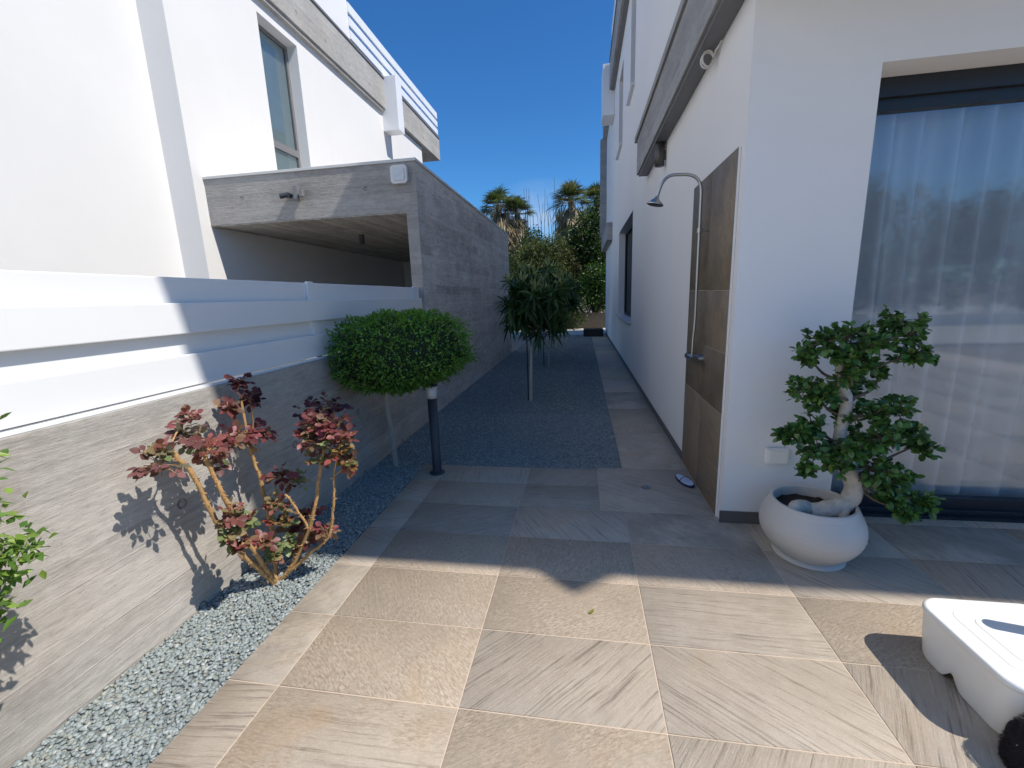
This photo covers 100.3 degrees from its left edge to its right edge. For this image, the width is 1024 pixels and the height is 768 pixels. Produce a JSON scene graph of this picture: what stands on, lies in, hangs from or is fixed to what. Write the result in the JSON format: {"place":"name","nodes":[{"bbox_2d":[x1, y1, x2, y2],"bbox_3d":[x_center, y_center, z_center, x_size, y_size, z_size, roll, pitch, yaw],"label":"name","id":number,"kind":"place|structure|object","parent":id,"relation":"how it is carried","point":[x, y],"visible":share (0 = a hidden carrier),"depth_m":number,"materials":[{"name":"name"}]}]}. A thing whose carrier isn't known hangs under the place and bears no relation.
{"place":"outdoors","nodes":[
{"label":"outdoors","id":0,"kind":"place"},
{"bbox_2d":[11,335,621,767],"bbox_3d":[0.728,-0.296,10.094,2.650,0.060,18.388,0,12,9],"label":"gravel","id":1,"kind":"structure","parent":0,"point":[165,663],"depth_m":2.94,"materials":[{"name":"grey gravel"}]},
{"bbox_2d":[0,412,58,641],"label":"young shrub","id":2,"kind":"object","parent":1,"relation":"on","point":[12,576],"visible":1,"depth_m":1.44,"materials":[{"name":"green plant"}]},
{"bbox_2d":[126,372,359,585],"bbox_3d":[-1.472,0.631,2.561,1.145,1.382,0.736,-12,15,-40],"label":"shrub","id":3,"kind":"object","parent":1,"relation":"on","point":[320,421],"visible":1,"depth_m":2.53,"materials":[{"name":"red plant"}]},
{"bbox_2d":[323,306,478,466],"bbox_3d":[-1.021,0.111,4.173,1.416,1.705,1.336,0,12,9],"label":"topiary tree","id":4,"kind":"object","parent":1,"relation":"on","point":[387,351],"visible":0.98,"depth_m":3.72,"materials":[{"name":"green plant"}]},
{"bbox_2d":[526,334,528,400],"bbox_3d":[0.265,-0.281,7.244,0.026,1.180,0.021,0,12,9],"label":"tree stake","id":5,"kind":"object","parent":1,"relation":"on","point":[527,367],"visible":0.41,"depth_m":7.25,"materials":[{"name":"wood"}]},
{"bbox_2d":[494,256,578,400],"bbox_3d":[0.392,-0.874,6.990,1.474,2.414,1.458,0,12,9],"label":"young tree","id":6,"kind":"object","parent":1,"relation":"on","point":[533,307],"visible":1,"depth_m":6.76,"materials":[{"name":"green plant"}]},
{"bbox_2d":[537,267,584,365],"bbox_3d":[0.934,-1.667,10.633,1.758,2.480,1.481,0,12,9],"label":"young tree","id":7,"kind":"object","parent":1,"relation":"on","point":[574,304],"visible":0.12,"depth_m":10.54,"materials":[{"name":"green plant"}]},
{"bbox_2d":[546,273,579,346],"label":"young tree","id":8,"kind":"object","parent":1,"relation":"on","point":[573,280],"visible":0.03,"depth_m":14.13,"materials":[{"name":"green plant"}]},
{"bbox_2d":[550,270,581,309],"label":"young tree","id":9,"kind":"object","parent":1,"relation":"on","point":[570,273],"visible":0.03,"depth_m":17.73,"materials":[{"name":"green plant"}]},
{"bbox_2d":[346,0,614,242],"label":"sky","id":10,"kind":"structure","parent":0,"point":[513,87],"materials":[{"name":"blue"}]},
{"bbox_2d":[508,224,556,280],"bbox_3d":[0.501,-6.809,26.933,4.955,6.124,2.689,0,12,9],"label":"conifer shrub","id":11,"kind":"object","parent":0,"point":[524,240],"visible":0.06,"depth_m":26.32,"materials":[{"name":"green plant"}]},
{"bbox_2d":[511,328,604,336],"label":"back path","id":12,"kind":"structure","parent":0,"point":[579,331],"depth_m":20.21,"materials":[{"name":"grey concrete"}]},
{"bbox_2d":[511,305,605,349],"bbox_3d":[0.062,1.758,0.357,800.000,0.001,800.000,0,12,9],"label":"ground","id":13,"kind":"structure","parent":0,"point":[515,343],"depth_m":17.64,"materials":[{"name":"grey"}]},
{"bbox_2d":[0,351,428,767],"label":"garden wall","id":14,"kind":"structure","parent":13,"relation":"on","point":[137,570],"depth_m":2.11,"materials":[{"name":"concrete"}]},
{"bbox_2d":[0,270,421,437],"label":"slat fence","id":15,"kind":"object","parent":14,"relation":"on","point":[70,343],"visible":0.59,"depth_m":2.26,"materials":[{"name":"white metal"}]},
{"bbox_2d":[0,0,439,286],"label":"neighbour house","id":16,"kind":"structure","parent":13,"relation":"on","point":[126,126],"depth_m":6.16,"materials":[{"name":"paint"}]},
{"bbox_2d":[258,24,300,169],"bbox_3d":[-4.531,-5.059,8.272,0.060,3.080,1.080,0,12,9],"label":"window","id":17,"kind":"structure","parent":16,"relation":"in","point":[274,54],"depth_m":8.38,"materials":[{"name":"clear glass"}]},
{"bbox_2d":[202,157,511,411],"bbox_3d":[-2.289,-2.041,10.140,3.328,3.690,7.658,0,12,9],"label":"carport","id":18,"kind":"object","parent":13,"relation":"on","point":[445,243],"visible":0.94,"depth_m":6.67,"materials":[{"name":"concrete"}]},
{"bbox_2d":[278,192,291,198],"bbox_3d":[-3.261,-2.703,6.141,0.143,0.094,0.139,0,12,9],"label":"security camera","id":19,"kind":"object","parent":18,"relation":"attached to","point":[285,195],"visible":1,"depth_m":6.10,"materials":[{"name":"black plastic"}]},
{"bbox_2d":[292,185,304,199],"bbox_3d":[-3.047,-2.741,6.118,0.186,0.185,0.085,4,13,27],"label":"sensor box","id":20,"kind":"object","parent":18,"relation":"attached to","point":[298,193],"visible":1,"depth_m":6.10,"materials":[{"name":"white plastic"}]},
{"bbox_2d":[358,234,364,243],"bbox_3d":[-2.732,-2.632,7.781,0.104,0.160,0.104,0,12,9],"label":"ceiling lamp","id":21,"kind":"object","parent":18,"relation":"attached to","point":[361,239],"visible":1,"depth_m":7.75,"materials":[{"name":"black metal"}]},
{"bbox_2d":[390,164,408,184],"bbox_3d":[-1.547,-2.872,5.861,0.235,0.235,0.071,0,12,9],"label":"bulkhead light","id":22,"kind":"object","parent":18,"relation":"attached to","point":[399,174],"visible":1,"depth_m":5.83,"materials":[{"name":"white plastic"}]},
{"bbox_2d":[478,183,520,252],"bbox_3d":[-0.836,-8.740,29.302,3.445,9.105,3.349,0,12,9],"label":"fan palm","id":23,"kind":"object","parent":13,"relation":"on","point":[498,219],"visible":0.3,"depth_m":28.41,"materials":[{"name":"green plant"}]},
{"bbox_2d":[502,195,535,254],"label":"fan palm","id":24,"kind":"object","parent":13,"relation":"on","point":[520,203],"visible":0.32,"depth_m":28.79,"materials":[{"name":"green plant"}]},
{"bbox_2d":[503,182,575,272],"bbox_3d":[1.798,-8.393,27.457,4.645,8.899,0.770,0,12,9],"label":"bare tree","id":25,"kind":"object","parent":13,"relation":"on","point":[527,225],"visible":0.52,"depth_m":27.08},
{"bbox_2d":[509,227,577,292],"bbox_3d":[1.609,-6.019,24.485,4.335,5.470,2.639,0,12,9],"label":"olive shrub","id":26,"kind":"object","parent":13,"relation":"on","point":[531,252],"visible":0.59,"depth_m":23.93,"materials":[{"name":"green plant"}]},
{"bbox_2d":[520,312,605,328],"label":"boundary wall","id":27,"kind":"structure","parent":13,"relation":"on","point":[595,320],"depth_m":22.32,"materials":[{"name":"grey concrete"}]},
{"bbox_2d":[542,292,588,329],"bbox_3d":[0.890,-3.938,22.136,6.140,2.872,1.464,0,12,9],"label":"hedge","id":28,"kind":"object","parent":13,"relation":"on","point":[578,316],"visible":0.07,"depth_m":21.82,"materials":[{"name":"green plant"}]},
{"bbox_2d":[545,178,595,261],"bbox_3d":[3.920,-8.800,28.520,3.234,9.206,3.421,4,13,28],"label":"fan palm","id":29,"kind":"object","parent":13,"relation":"on","point":[571,190],"visible":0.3,"depth_m":27.51,"materials":[{"name":"green plant"}]},
{"bbox_2d":[553,249,590,282],"bbox_3d":[3.231,-5.579,24.725,2.930,4.360,1.924,0,12,9],"label":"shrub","id":30,"kind":"object","parent":13,"relation":"on","point":[576,272],"visible":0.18,"depth_m":24.18,"materials":[{"name":"green plant"}]},
{"bbox_2d":[557,194,606,312],"bbox_3d":[4.776,-7.365,25.062,5.133,7.650,3.233,0,12,9],"label":"dark tree","id":31,"kind":"object","parent":13,"relation":"on","point":[588,245],"visible":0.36,"depth_m":24.52,"materials":[{"name":"green plant"}]},
{"bbox_2d":[574,260,605,312],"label":"citrus tree","id":32,"kind":"object","parent":13,"relation":"on","point":[593,287],"visible":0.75,"depth_m":22.34,"materials":[{"name":"green plant"}]},
{"bbox_2d":[578,180,606,226],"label":"fan palm","id":33,"kind":"object","parent":13,"relation":"on","point":[593,190],"visible":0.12,"depth_m":28.10,"materials":[{"name":"green plant"}]},
{"bbox_2d":[600,0,1023,523],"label":"house","id":34,"kind":"structure","parent":13,"relation":"on","point":[762,127],"depth_m":3.00,"materials":[{"name":"white painted plaster"},{"name":"grey concrete"},{"name":"glass"}]},
{"bbox_2d":[616,143,622,159],"bbox_3d":[3.003,-7.298,11.491,0.305,1.975,1.370,0,12,9],"label":"window","id":35,"kind":"structure","parent":34,"relation":"in","point":[620,144],"depth_m":11.61,"materials":[{"name":"metal"}]},
{"bbox_2d":[615,223,632,322],"bbox_3d":[2.876,-2.791,10.663,0.305,2.305,3.510,0,12,9],"label":"window","id":36,"kind":"structure","parent":34,"relation":"in","point":[626,317],"depth_m":11.53,"materials":[{"name":"metal"}]},
{"bbox_2d":[626,82,634,105],"bbox_3d":[2.548,-6.973,8.716,0.305,1.955,1.010,0,12,9],"label":"window","id":37,"kind":"structure","parent":34,"relation":"in","point":[632,85],"depth_m":8.83,"materials":[{"name":"metal"}]},
{"bbox_2d":[655,142,666,167],"bbox_3d":[1.859,-2.870,5.356,0.132,0.272,0.116,0,12,9],"label":"wall lamp","id":38,"kind":"object","parent":34,"relation":"attached to","point":[660,154],"visible":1,"depth_m":5.32,"materials":[{"name":"brown metal"}]},
{"bbox_2d":[647,173,707,362],"bbox_3d":[1.378,-0.956,3.610,0.491,1.535,0.270,0,12,9],"label":"outdoor shower","id":39,"kind":"object","parent":34,"relation":"attached to","point":[657,202],"visible":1,"depth_m":3.53,"materials":[{"name":"metal"}]},
{"bbox_2d":[700,40,722,68],"bbox_3d":[1.543,-2.527,3.279,0.092,0.153,0.200,-10,14,-36],"label":"cable loop","id":40,"kind":"object","parent":34,"relation":"attached to","point":[712,53],"visible":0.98,"depth_m":3.31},
{"bbox_2d":[764,447,789,463],"bbox_3d":[1.904,0.519,3.075,0.150,0.114,0.061,0,12,9],"label":"outdoor socket","id":41,"kind":"object","parent":34,"relation":"attached to","point":[776,455],"visible":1,"depth_m":3.05,"materials":[{"name":"white plastic"}]},
{"bbox_2d":[831,102,1023,496],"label":"curtain","id":42,"kind":"object","parent":34,"relation":"hanging from","point":[942,240],"visible":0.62,"depth_m":3.08,"materials":[{"name":"white fabric"}]},
{"bbox_2d":[833,63,1023,522],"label":"patio door","id":43,"kind":"structure","parent":34,"relation":"in","point":[1002,84],"depth_m":2.74,"materials":[{"name":"metal"}]},
{"bbox_2d":[148,334,1023,767],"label":"paving","id":44,"kind":"structure","parent":0,"point":[786,700],"depth_m":2.19,"materials":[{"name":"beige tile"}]},
{"bbox_2d":[425,383,444,475],"bbox_3d":[-0.778,0.454,4.288,0.156,0.926,0.156,0,12,9],"label":"bollard light","id":45,"kind":"object","parent":44,"relation":"on","point":[431,393],"visible":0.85,"depth_m":4.25,"materials":[{"name":"black metal"}]},
{"bbox_2d":[583,328,602,336],"bbox_3d":[3.459,-2.204,18.217,0.820,0.300,0.700,0,12,9],"label":"trough planter","id":46,"kind":"object","parent":44,"relation":"on","point":[589,332],"visible":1,"depth_m":17.89,"materials":[{"name":"black plastic"}]},
{"bbox_2d":[638,484,650,489],"bbox_3d":[1.207,0.937,3.888,0.110,0.003,0.109,0,12,9],"label":"floor drain","id":47,"kind":"object","parent":44,"relation":"on","point":[645,487],"visible":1,"depth_m":3.88,"materials":[{"name":"metal"}]},
{"bbox_2d":[675,474,693,487],"bbox_3d":[1.597,0.879,3.958,0.112,0.061,0.264,-1,12,4],"label":"slipper","id":48,"kind":"object","parent":44,"relation":"on","point":[684,481],"visible":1,"depth_m":3.93,"materials":[{"name":"white rubber"}]},
{"bbox_2d":[759,484,868,571],"bbox_3d":[1.957,0.937,2.809,0.589,0.381,0.589,0,12,9],"label":"plant pot","id":49,"kind":"object","parent":44,"relation":"on","point":[812,541],"visible":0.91,"depth_m":2.62,"materials":[{"name":"ceramic"}]},
{"bbox_2d":[770,304,946,525],"bbox_3d":[2.084,0.218,2.577,0.932,1.362,0.530,0,12,9],"label":"bonsai tree","id":50,"kind":"object","parent":49,"relation":"in","point":[840,446],"visible":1,"depth_m":2.52,"materials":[{"name":"green plant"}]},
{"bbox_2d":[922,598,1023,735],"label":"parasol base","id":51,"kind":"object","parent":44,"relation":"on","point":[975,649],"visible":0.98,"depth_m":1.80,"materials":[{"name":"white plastic"}]},
{"bbox_2d":[996,712,1023,767],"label":"wheel","id":52,"kind":"object","parent":44,"relation":"on","point":[1010,753],"visible":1,"depth_m":1.54,"materials":[{"name":"black rubber"}]}
]}

